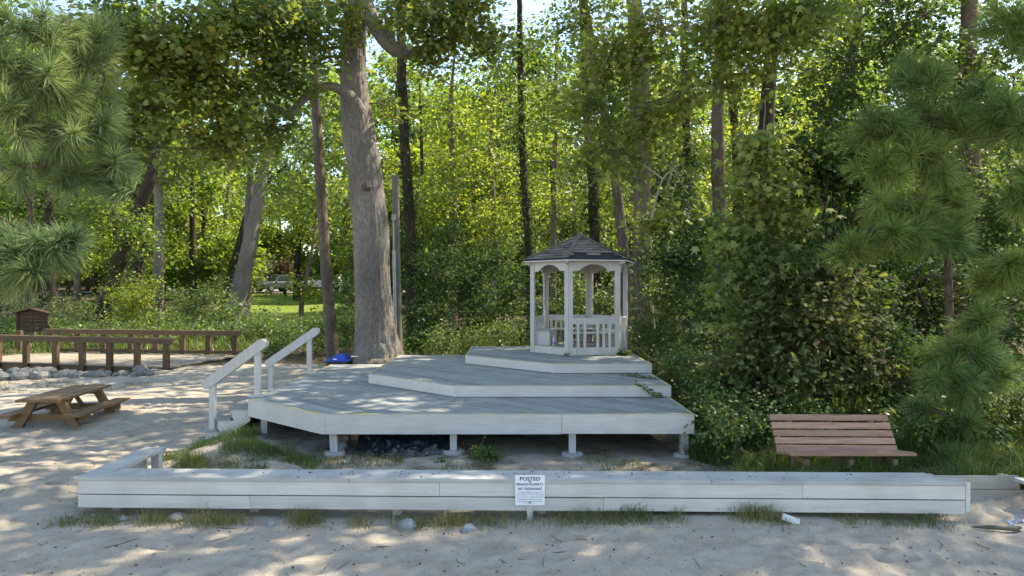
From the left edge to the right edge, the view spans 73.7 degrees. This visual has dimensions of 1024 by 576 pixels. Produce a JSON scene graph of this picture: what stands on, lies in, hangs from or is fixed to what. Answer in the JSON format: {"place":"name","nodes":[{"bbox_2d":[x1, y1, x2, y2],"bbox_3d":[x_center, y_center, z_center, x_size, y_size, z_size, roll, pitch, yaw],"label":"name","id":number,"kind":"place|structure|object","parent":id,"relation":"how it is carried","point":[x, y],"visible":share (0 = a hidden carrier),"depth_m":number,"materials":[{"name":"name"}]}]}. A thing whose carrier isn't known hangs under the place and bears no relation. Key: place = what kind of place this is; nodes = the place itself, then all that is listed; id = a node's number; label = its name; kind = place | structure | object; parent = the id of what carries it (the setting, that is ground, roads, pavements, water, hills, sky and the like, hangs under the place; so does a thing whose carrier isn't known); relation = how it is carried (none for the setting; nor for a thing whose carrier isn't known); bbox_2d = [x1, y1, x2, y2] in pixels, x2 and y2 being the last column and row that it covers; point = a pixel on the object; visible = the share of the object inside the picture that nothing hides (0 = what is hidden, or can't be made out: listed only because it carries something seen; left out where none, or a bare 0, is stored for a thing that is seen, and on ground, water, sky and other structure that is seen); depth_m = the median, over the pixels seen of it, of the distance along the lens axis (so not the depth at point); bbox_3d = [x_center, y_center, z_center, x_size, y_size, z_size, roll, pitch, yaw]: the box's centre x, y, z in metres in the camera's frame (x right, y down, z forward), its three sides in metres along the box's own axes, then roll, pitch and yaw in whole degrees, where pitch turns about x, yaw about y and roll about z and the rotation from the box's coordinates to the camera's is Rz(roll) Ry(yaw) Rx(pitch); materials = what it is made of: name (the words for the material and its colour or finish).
{"place":"outdoors","nodes":[
{"label":"outdoors","id":0,"kind":"place"},
{"bbox_2d":[0,310,419,355],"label":"grass","id":1,"kind":"structure","parent":0,"point":[222,345],"depth_m":26.03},
{"bbox_2d":[163,438,736,471],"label":"grass","id":2,"kind":"structure","parent":0,"point":[401,461],"depth_m":9.24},
{"bbox_2d":[0,286,1023,575],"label":"ground","id":3,"kind":"structure","parent":0,"point":[40,482],"depth_m":6.57,"materials":[{"name":"sand"}]},
{"bbox_2d":[12,308,51,346],"bbox_3d":[-18.407,1.540,26.196,1.330,1.538,0.300,0,0,0],"label":"shed","id":4,"kind":"object","parent":3,"relation":"on","point":[28,319],"visible":0.81,"depth_m":26.20,"materials":[{"name":"brown wood"}]},
{"bbox_2d":[0,139,92,316],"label":"oak tree","id":5,"kind":"object","parent":3,"relation":"on","point":[47,214],"visible":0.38,"depth_m":35.80,"materials":[{"name":"green plant"}]},
{"bbox_2d":[0,214,102,314],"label":"pine tree","id":6,"kind":"object","parent":3,"relation":"on","point":[26,254],"visible":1,"depth_m":7.44,"materials":[{"name":"green plant"}]},
{"bbox_2d":[0,46,111,308],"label":"tree","id":7,"kind":"object","parent":3,"relation":"on","point":[7,208],"visible":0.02,"depth_m":43.77,"materials":[{"name":"green plant"}]},
{"bbox_2d":[0,290,120,326],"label":"shrub","id":8,"kind":"object","parent":3,"relation":"on","point":[54,304],"visible":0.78,"depth_m":30.77,"materials":[{"name":"green plant"}]},
{"bbox_2d":[0,96,122,308],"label":"background tree","id":9,"kind":"object","parent":3,"relation":"on","point":[38,208],"visible":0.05,"depth_m":46.42,"materials":[{"name":"green plant"}]},
{"bbox_2d":[0,384,129,427],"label":"picnic table","id":10,"kind":"object","parent":3,"relation":"on","point":[57,400],"visible":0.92,"depth_m":12.49,"materials":[{"name":"brown wood"}]},
{"bbox_2d":[0,108,136,315],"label":"oak tree","id":11,"kind":"object","parent":3,"relation":"on","point":[77,287],"visible":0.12,"depth_m":39.86,"materials":[{"name":"green plant"}]},
{"bbox_2d":[0,0,151,218],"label":"pine tree","id":12,"kind":"object","parent":3,"relation":"on","point":[47,83],"visible":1,"depth_m":8.34,"materials":[{"name":"green plant"}]},
{"bbox_2d":[43,115,170,304],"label":"background tree","id":13,"kind":"object","parent":3,"relation":"on","point":[103,263],"visible":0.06,"depth_m":48.97,"materials":[{"name":"green plant"}]},
{"bbox_2d":[0,329,244,372],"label":"wooden fence","id":14,"kind":"object","parent":3,"relation":"on","point":[79,358],"visible":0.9,"depth_m":21.50,"materials":[{"name":"brown wood"}]},
{"bbox_2d":[37,10,210,328],"bbox_3d":[-17.166,-5.140,30.748,7.851,14.987,4.734,0,0,0],"label":"oak tree","id":15,"kind":"object","parent":3,"relation":"on","point":[133,222],"visible":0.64,"depth_m":30.66,"materials":[{"name":"green plant"}]},
{"bbox_2d":[90,266,174,329],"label":"shrub","id":16,"kind":"object","parent":3,"relation":"on","point":[130,309],"visible":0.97,"depth_m":28.95,"materials":[{"name":"green plant"}]},
{"bbox_2d":[102,145,198,314],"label":"oak tree","id":17,"kind":"object","parent":3,"relation":"on","point":[135,264],"visible":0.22,"depth_m":41.81,"materials":[{"name":"green plant"}]},
{"bbox_2d":[95,2,247,324],"bbox_3d":[-17.772,-6.279,35.010,7.607,16.984,7.448,0,0,-35],"label":"oak tree","id":18,"kind":"object","parent":3,"relation":"on","point":[159,224],"visible":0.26,"depth_m":34.79,"materials":[{"name":"green plant"}]},
{"bbox_2d":[159,278,220,329],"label":"shrub","id":19,"kind":"object","parent":3,"relation":"on","point":[188,303],"visible":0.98,"depth_m":30.19,"materials":[{"name":"green plant"}]},
{"bbox_2d":[109,64,282,313],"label":"background tree","id":20,"kind":"object","parent":3,"relation":"on","point":[185,270],"visible":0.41,"depth_m":43.72,"materials":[{"name":"green plant"}]},
{"bbox_2d":[147,104,244,307],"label":"oak tree","id":21,"kind":"object","parent":3,"relation":"on","point":[204,226],"visible":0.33,"depth_m":47.77,"materials":[{"name":"green plant"}]},
{"bbox_2d":[153,157,264,287],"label":"background tree","id":22,"kind":"object","parent":3,"relation":"on","point":[232,188],"visible":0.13,"depth_m":59.06,"materials":[{"name":"green plant"}]},
{"bbox_2d":[0,292,422,350],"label":"ground cover","id":23,"kind":"object","parent":3,"relation":"on","point":[61,325],"visible":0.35,"depth_m":28.28,"materials":[{"name":"green plant"}]},
{"bbox_2d":[185,275,249,319],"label":"shrub","id":24,"kind":"object","parent":3,"relation":"on","point":[217,296],"visible":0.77,"depth_m":33.71,"materials":[{"name":"green plant"}]},
{"bbox_2d":[202,399,256,438],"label":"wooden stairs","id":25,"kind":"structure","parent":3,"relation":"on","point":[236,415],"depth_m":11.31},
{"bbox_2d":[163,423,322,468],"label":"grass","id":26,"kind":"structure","parent":3,"relation":"on","point":[243,432],"depth_m":9.64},
{"bbox_2d":[162,0,341,318],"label":"oak tree","id":27,"kind":"object","parent":3,"relation":"on","point":[241,281],"visible":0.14,"depth_m":37.70,"materials":[{"name":"green plant"}]},
{"bbox_2d":[227,304,294,340],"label":"shrub","id":28,"kind":"object","parent":3,"relation":"on","point":[261,321],"visible":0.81,"depth_m":27.06,"materials":[{"name":"green plant"}]},
{"bbox_2d":[11,0,523,364],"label":"oak tree","id":29,"kind":"object","parent":3,"relation":"on","point":[208,48],"visible":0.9,"depth_m":15.09,"materials":[{"name":"green plant"}]},
{"bbox_2d":[221,113,342,309],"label":"oak tree","id":30,"kind":"object","parent":3,"relation":"on","point":[233,262],"visible":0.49,"depth_m":42.82,"materials":[{"name":"green plant"}]},
{"bbox_2d":[211,0,392,363],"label":"oak tree","id":31,"kind":"object","parent":3,"relation":"on","point":[318,154],"visible":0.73,"depth_m":19.51,"materials":[{"name":"green plant"}]},
{"bbox_2d":[268,168,335,281],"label":"background tree","id":32,"kind":"object","parent":3,"relation":"on","point":[303,254],"visible":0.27,"depth_m":88.97,"materials":[{"name":"green plant"}]},
{"bbox_2d":[262,312,342,358],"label":"shrub","id":33,"kind":"object","parent":3,"relation":"on","point":[279,347],"visible":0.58,"depth_m":23.86,"materials":[{"name":"green plant"}]},
{"bbox_2d":[261,168,349,316],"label":"oak tree","id":34,"kind":"object","parent":3,"relation":"on","point":[303,293],"visible":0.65,"depth_m":38.86,"materials":[{"name":"green plant"}]},
{"bbox_2d":[303,161,354,308],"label":"tree","id":35,"kind":"object","parent":3,"relation":"on","point":[348,218],"visible":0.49,"depth_m":44.92,"materials":[{"name":"green plant"}]},
{"bbox_2d":[319,271,354,355],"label":"shrub","id":36,"kind":"object","parent":3,"relation":"on","point":[346,325],"visible":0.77,"depth_m":21.61,"materials":[{"name":"green plant"}]},
{"bbox_2d":[304,127,402,276],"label":"background tree","id":37,"kind":"object","parent":3,"relation":"on","point":[342,261],"visible":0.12,"depth_m":57.39,"materials":[{"name":"green plant"}]},
{"bbox_2d":[341,88,445,294],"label":"background tree","id":38,"kind":"object","parent":3,"relation":"on","point":[394,132],"visible":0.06,"depth_m":67.66,"materials":[{"name":"green plant"}]},
{"bbox_2d":[391,175,401,345],"bbox_3d":[-3.124,-0.307,18.549,0.302,5.492,0.342,0,0,0],"label":"utility pole","id":39,"kind":"object","parent":3,"relation":"on","point":[396,261],"visible":0.75,"depth_m":18.51,"materials":[{"name":"grey wood"}]},
{"bbox_2d":[353,434,449,457],"bbox_3d":[-1.610,2.199,9.937,1.480,0.378,0.753,0,0,0],"label":"plastic sheet","id":40,"kind":"object","parent":3,"relation":"on","point":[410,445],"visible":0.91,"depth_m":9.83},
{"bbox_2d":[341,48,507,309],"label":"background tree","id":41,"kind":"object","parent":3,"relation":"on","point":[381,57],"visible":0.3,"depth_m":42.75,"materials":[{"name":"green plant"}]},
{"bbox_2d":[336,0,522,348],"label":"oak tree","id":42,"kind":"object","parent":3,"relation":"on","point":[405,154],"visible":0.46,"depth_m":24.89,"materials":[{"name":"green plant"}]},
{"bbox_2d":[391,240,475,354],"bbox_3d":[-2.273,0.525,20.625,2.598,4.162,3.024,0,0,45],"label":"shrub","id":43,"kind":"object","parent":3,"relation":"on","point":[434,316],"visible":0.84,"depth_m":20.48,"materials":[{"name":"green plant"}]},
{"bbox_2d":[384,138,487,300],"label":"background tree","id":44,"kind":"object","parent":3,"relation":"on","point":[417,167],"visible":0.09,"depth_m":56.43,"materials":[{"name":"green plant"}]},
{"bbox_2d":[368,25,509,327],"bbox_3d":[-3.705,-5.335,33.421,7.228,15.088,5.540,0,0,0],"label":"tree","id":45,"kind":"object","parent":3,"relation":"on","point":[453,179],"visible":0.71,"depth_m":33.15,"materials":[{"name":"green plant"}]},
{"bbox_2d":[411,303,529,354],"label":"shrub","id":46,"kind":"object","parent":3,"relation":"on","point":[473,339],"visible":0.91,"depth_m":18.19,"materials":[{"name":"green plant"}]},
{"bbox_2d":[248,346,694,458],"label":"wooden deck","id":47,"kind":"structure","parent":3,"relation":"on","point":[576,390],"depth_m":11.09,"materials":[{"name":"grey wood"}]},
{"bbox_2d":[201,339,268,428],"bbox_3d":[-4.623,1.752,11.395,1.069,1.801,0.200,0,0,0],"label":"handrail","id":48,"kind":"object","parent":47,"relation":"attached to","point":[254,350],"visible":0.98,"depth_m":11.34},
{"bbox_2d":[265,327,319,389],"bbox_3d":[-4.713,1.783,14.655,1.147,1.863,0.200,0,0,0],"label":"handrail","id":49,"kind":"object","parent":47,"relation":"attached to","point":[293,346],"visible":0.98,"depth_m":14.60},
{"bbox_2d":[523,234,634,355],"bbox_3d":[1.550,0.104,15.600,2.603,2.680,2.543,0,0,0],"label":"gazebo","id":50,"kind":"object","parent":47,"relation":"on","point":[581,253],"visible":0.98,"depth_m":14.97,"materials":[{"name":"white paint"}]},
{"bbox_2d":[418,211,529,343],"bbox_3d":[-1.137,-0.122,21.395,3.734,4.676,3.736,0,0,0],"label":"shrub","id":51,"kind":"object","parent":3,"relation":"on","point":[471,284],"visible":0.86,"depth_m":21.24,"materials":[{"name":"green plant"}]},
{"bbox_2d":[88,202,881,330],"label":"ground cover","id":52,"kind":"object","parent":3,"relation":"on","point":[540,280],"visible":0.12,"depth_m":41.25,"materials":[{"name":"green plant"}]},
{"bbox_2d":[424,88,546,292],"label":"background tree","id":53,"kind":"object","parent":3,"relation":"on","point":[515,242],"visible":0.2,"depth_m":49.52,"materials":[{"name":"green plant"}]},
{"bbox_2d":[447,60,549,321],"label":"tree","id":54,"kind":"object","parent":3,"relation":"on","point":[491,181],"visible":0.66,"depth_m":35.13,"materials":[{"name":"green plant"}]},
{"bbox_2d":[437,31,566,247],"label":"background tree","id":55,"kind":"object","parent":3,"relation":"on","point":[539,57],"visible":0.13,"depth_m":66.64,"materials":[{"name":"green plant"}]},
{"bbox_2d":[40,498,968,535],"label":"grass","id":56,"kind":"structure","parent":3,"relation":"on","point":[218,520],"depth_m":6.74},
{"bbox_2d":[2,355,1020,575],"bbox_3d":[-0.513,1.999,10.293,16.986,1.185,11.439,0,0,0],"label":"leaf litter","id":57,"kind":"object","parent":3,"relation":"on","point":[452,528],"visible":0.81,"depth_m":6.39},
{"bbox_2d":[0,0,1023,287],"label":"woodland","id":58,"kind":"object","parent":3,"relation":"on","point":[334,112],"visible":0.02,"depth_m":97.38,"materials":[{"name":"green plant"}]},
{"bbox_2d":[456,0,576,342],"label":"maple tree","id":59,"kind":"object","parent":3,"relation":"on","point":[523,157],"visible":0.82,"depth_m":26.90,"materials":[{"name":"green plant"}]},
{"bbox_2d":[76,447,969,515],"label":"wall","id":60,"kind":"structure","parent":3,"relation":"on","point":[131,480],"depth_m":6.91,"materials":[{"name":"wood"}]},
{"bbox_2d":[515,475,544,519],"bbox_3d":[0.181,2.152,6.873,0.300,0.537,0.027,0,0,0],"label":"sign","id":61,"kind":"object","parent":60,"relation":"attached to","point":[529,491],"visible":1,"depth_m":6.87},
{"bbox_2d":[471,60,617,310],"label":"background tree","id":62,"kind":"object","parent":3,"relation":"on","point":[547,213],"visible":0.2,"depth_m":45.52,"materials":[{"name":"green plant"}]},
{"bbox_2d":[497,30,606,309],"bbox_3d":[1.869,-5.146,32.965,5.293,14.667,4.568,0,0,0],"label":"maple tree","id":63,"kind":"object","parent":3,"relation":"on","point":[566,200],"visible":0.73,"depth_m":32.91,"materials":[{"name":"green plant"}]},
{"bbox_2d":[506,0,631,340],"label":"oak tree","id":64,"kind":"object","parent":3,"relation":"on","point":[594,218],"visible":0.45,"depth_m":24.88,"materials":[{"name":"green plant"}]},
{"bbox_2d":[508,136,630,314],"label":"tree","id":65,"kind":"object","parent":3,"relation":"on","point":[575,225],"visible":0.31,"depth_m":37.04,"materials":[{"name":"green plant"}]},
{"bbox_2d":[524,270,635,340],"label":"shrub","id":66,"kind":"object","parent":3,"relation":"on","point":[599,302],"visible":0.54,"depth_m":19.31,"materials":[{"name":"green plant"}]},
{"bbox_2d":[512,0,648,351],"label":"oak tree","id":67,"kind":"object","parent":3,"relation":"on","point":[621,233],"visible":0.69,"depth_m":21.86,"materials":[{"name":"plant"}]},
{"bbox_2d":[596,60,690,321],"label":"tree","id":68,"kind":"object","parent":3,"relation":"on","point":[609,215],"visible":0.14,"depth_m":33.62,"materials":[{"name":"green plant"}]},
{"bbox_2d":[561,76,730,286],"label":"background tree","id":69,"kind":"object","parent":3,"relation":"on","point":[612,233],"visible":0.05,"depth_m":46.41,"materials":[{"name":"green plant"}]},
{"bbox_2d":[402,290,925,362],"bbox_3d":[4.030,1.249,21.411,18.349,2.862,11.672,0,0,0],"label":"ground cover","id":70,"kind":"object","parent":3,"relation":"on","point":[558,335],"visible":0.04,"depth_m":19.36,"materials":[{"name":"green plant"}]},
{"bbox_2d":[629,157,710,345],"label":"maple tree","id":71,"kind":"object","parent":3,"relation":"on","point":[657,179],"visible":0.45,"depth_m":23.79,"materials":[{"name":"green plant"}]},
{"bbox_2d":[628,274,716,374],"bbox_3d":[3.581,0.845,16.629,2.180,2.682,2.725,0,0,0],"label":"shrub","id":72,"kind":"object","parent":3,"relation":"on","point":[647,332],"visible":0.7,"depth_m":16.42,"materials":[{"name":"green plant"}]},
{"bbox_2d":[632,190,734,352],"bbox_3d":[4.390,-0.200,16.563,2.760,4.488,3.263,0,0,0],"label":"shrub","id":73,"kind":"object","parent":3,"relation":"on","point":[686,270],"visible":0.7,"depth_m":16.52,"materials":[{"name":"green plant"}]},
{"bbox_2d":[655,0,738,336],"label":"oak tree","id":74,"kind":"object","parent":3,"relation":"on","point":[687,151],"visible":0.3,"depth_m":27.87,"materials":[{"name":"green plant"}]},
{"bbox_2d":[656,337,738,400],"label":"shrub","id":75,"kind":"object","parent":3,"relation":"on","point":[692,369],"visible":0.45,"depth_m":12.52,"materials":[{"name":"green plant"}]},
{"bbox_2d":[652,79,755,282],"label":"background tree","id":76,"kind":"object","parent":3,"relation":"on","point":[726,122],"visible":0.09,"depth_m":47.30,"materials":[{"name":"green plant"}]},
{"bbox_2d":[531,0,883,359],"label":"maple tree","id":77,"kind":"object","parent":3,"relation":"on","point":[722,20],"visible":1,"depth_m":14.99,"materials":[{"name":"green plant"}]},
{"bbox_2d":[677,288,750,371],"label":"shrub","id":78,"kind":"object","parent":3,"relation":"on","point":[715,312],"visible":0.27,"depth_m":14.46,"materials":[{"name":"green plant"}]},
{"bbox_2d":[653,0,780,345],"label":"oak tree","id":79,"kind":"object","parent":3,"relation":"on","point":[717,126],"visible":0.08,"depth_m":20.84,"materials":[{"name":"green plant"}]},
{"bbox_2d":[678,373,801,465],"bbox_3d":[2.978,1.836,9.534,1.613,1.249,1.960,0,0,-33],"label":"shrub","id":80,"kind":"object","parent":3,"relation":"on","point":[725,424],"visible":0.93,"depth_m":9.36,"materials":[{"name":"green plant"}]},
{"bbox_2d":[700,0,783,302],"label":"maple tree","id":81,"kind":"object","parent":3,"relation":"on","point":[732,117],"visible":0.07,"depth_m":29.87,"materials":[{"name":"green plant"}]},
{"bbox_2d":[686,258,829,422],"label":"scrub oak","id":82,"kind":"object","parent":3,"relation":"on","point":[746,373],"visible":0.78,"depth_m":10.55,"materials":[{"name":"green plant"}]},
{"bbox_2d":[681,100,845,392],"bbox_3d":[4.234,-0.436,11.442,2.762,5.576,2.292,0,0,0],"label":"sweetgum sapling","id":83,"kind":"object","parent":3,"relation":"on","point":[776,202],"visible":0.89,"depth_m":11.32,"materials":[{"name":"green plant"}]},
{"bbox_2d":[682,89,864,227],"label":"tree","id":84,"kind":"object","parent":3,"relation":"on","point":[707,172],"visible":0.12,"depth_m":37.64,"materials":[{"name":"green plant"}]},
{"bbox_2d":[754,50,845,229],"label":"background tree","id":85,"kind":"object","parent":3,"relation":"on","point":[781,103],"visible":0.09,"depth_m":71.44,"materials":[{"name":"green plant"}]},
{"bbox_2d":[724,0,886,295],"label":"maple tree","id":86,"kind":"object","parent":3,"relation":"on","point":[769,117],"visible":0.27,"depth_m":26.74,"materials":[{"name":"green plant"}]},
{"bbox_2d":[629,338,1023,460],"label":"ground cover","id":87,"kind":"object","parent":3,"relation":"on","point":[798,408],"visible":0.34,"depth_m":9.38,"materials":[{"name":"green plant"}]},
{"bbox_2d":[750,242,914,414],"bbox_3d":[4.748,0.713,10.477,2.474,2.958,2.834,0,0,0],"label":"scrub oak","id":88,"kind":"object","parent":3,"relation":"on","point":[823,321],"visible":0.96,"depth_m":9.98,"materials":[{"name":"green plant"}]},
{"bbox_2d":[763,99,910,391],"bbox_3d":[5.546,-0.713,11.664,2.959,5.282,2.239,0,0,-29],"label":"scrub oak","id":89,"kind":"object","parent":3,"relation":"on","point":[829,165],"visible":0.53,"depth_m":11.54,"materials":[{"name":"green plant"}]},
{"bbox_2d":[769,414,916,471],"bbox_3d":[3.970,1.978,8.290,1.500,0.805,0.662,0,0,0],"label":"park bench","id":90,"kind":"object","parent":3,"relation":"on","point":[831,436],"visible":0.79,"depth_m":8.39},
{"bbox_2d":[672,405,1023,498],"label":"grass","id":91,"kind":"structure","parent":3,"relation":"on","point":[970,459],"depth_m":8.46,"materials":[{"name":"plant"}]},
{"bbox_2d":[780,58,918,302],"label":"background tree","id":92,"kind":"object","parent":3,"relation":"on","point":[864,94],"visible":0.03,"depth_m":47.13,"materials":[{"name":"green plant"}]},
{"bbox_2d":[791,191,924,363],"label":"evergreen tree","id":93,"kind":"object","parent":3,"relation":"on","point":[844,210],"visible":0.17,"depth_m":14.76,"materials":[{"name":"green plant"}]},
{"bbox_2d":[763,0,1003,349],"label":"oak tree","id":94,"kind":"object","parent":3,"relation":"on","point":[843,91],"visible":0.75,"depth_m":17.76,"materials":[{"name":"green plant"}]},
{"bbox_2d":[826,262,994,417],"bbox_3d":[5.763,0.822,10.500,2.195,2.534,2.725,0,0,-38],"label":"shrub","id":95,"kind":"object","parent":3,"relation":"on","point":[894,332],"visible":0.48,"depth_m":10.30,"materials":[{"name":"green plant"}]},
{"bbox_2d":[812,44,1023,406],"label":"pine tree","id":96,"kind":"object","parent":3,"relation":"on","point":[920,135],"visible":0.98,"depth_m":9.12,"materials":[{"name":"green plant"}]},
{"bbox_2d":[846,170,1000,373],"bbox_3d":[8.546,-0.370,14.407,3.254,4.820,3.180,0,0,0],"label":"evergreen tree","id":97,"kind":"object","parent":3,"relation":"on","point":[923,314],"visible":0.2,"depth_m":14.18,"materials":[{"name":"green plant"}]},
{"bbox_2d":[863,244,1023,400],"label":"shrub","id":98,"kind":"object","parent":3,"relation":"on","point":[920,283],"visible":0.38,"depth_m":11.99,"materials":[{"name":"green plant"}]},
{"bbox_2d":[887,0,1023,316],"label":"maple tree","id":99,"kind":"object","parent":3,"relation":"on","point":[966,60],"visible":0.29,"depth_m":16.30,"materials":[{"name":"green plant"}]},
{"bbox_2d":[893,295,1023,446],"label":"pine tree","id":100,"kind":"object","parent":3,"relation":"on","point":[965,367],"visible":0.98,"depth_m":8.69,"materials":[{"name":"green plant"}]},
{"bbox_2d":[902,369,1023,458],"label":"shrub","id":101,"kind":"object","parent":3,"relation":"on","point":[994,416],"visible":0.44,"depth_m":9.00,"materials":[{"name":"green plant"}]},
{"bbox_2d":[926,473,1019,499],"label":"wall","id":102,"kind":"structure","parent":3,"relation":"on","point":[1002,484],"depth_m":7.34,"materials":[{"name":"beige wood"}]},
{"bbox_2d":[925,160,1023,387],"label":"evergreen tree","id":103,"kind":"object","parent":3,"relation":"on","point":[1015,329],"visible":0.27,"depth_m":14.03,"materials":[{"name":"green plant"}]},
{"bbox_2d":[948,0,1023,308],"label":"pine tree","id":104,"kind":"object","parent":3,"relation":"on","point":[1005,114],"visible":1,"depth_m":8.77,"materials":[{"name":"green plant"}]},
{"bbox_2d":[1,0,1023,252],"label":"sky","id":105,"kind":"structure","parent":0,"point":[528,5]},
{"bbox_2d":[652,355,970,448],"bbox_3d":[4.642,1.839,13.035,4.935,1.254,7.665,0,0,0],"label":"bush","id":106,"kind":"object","parent":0,"point":[853,405],"depth_m":10.86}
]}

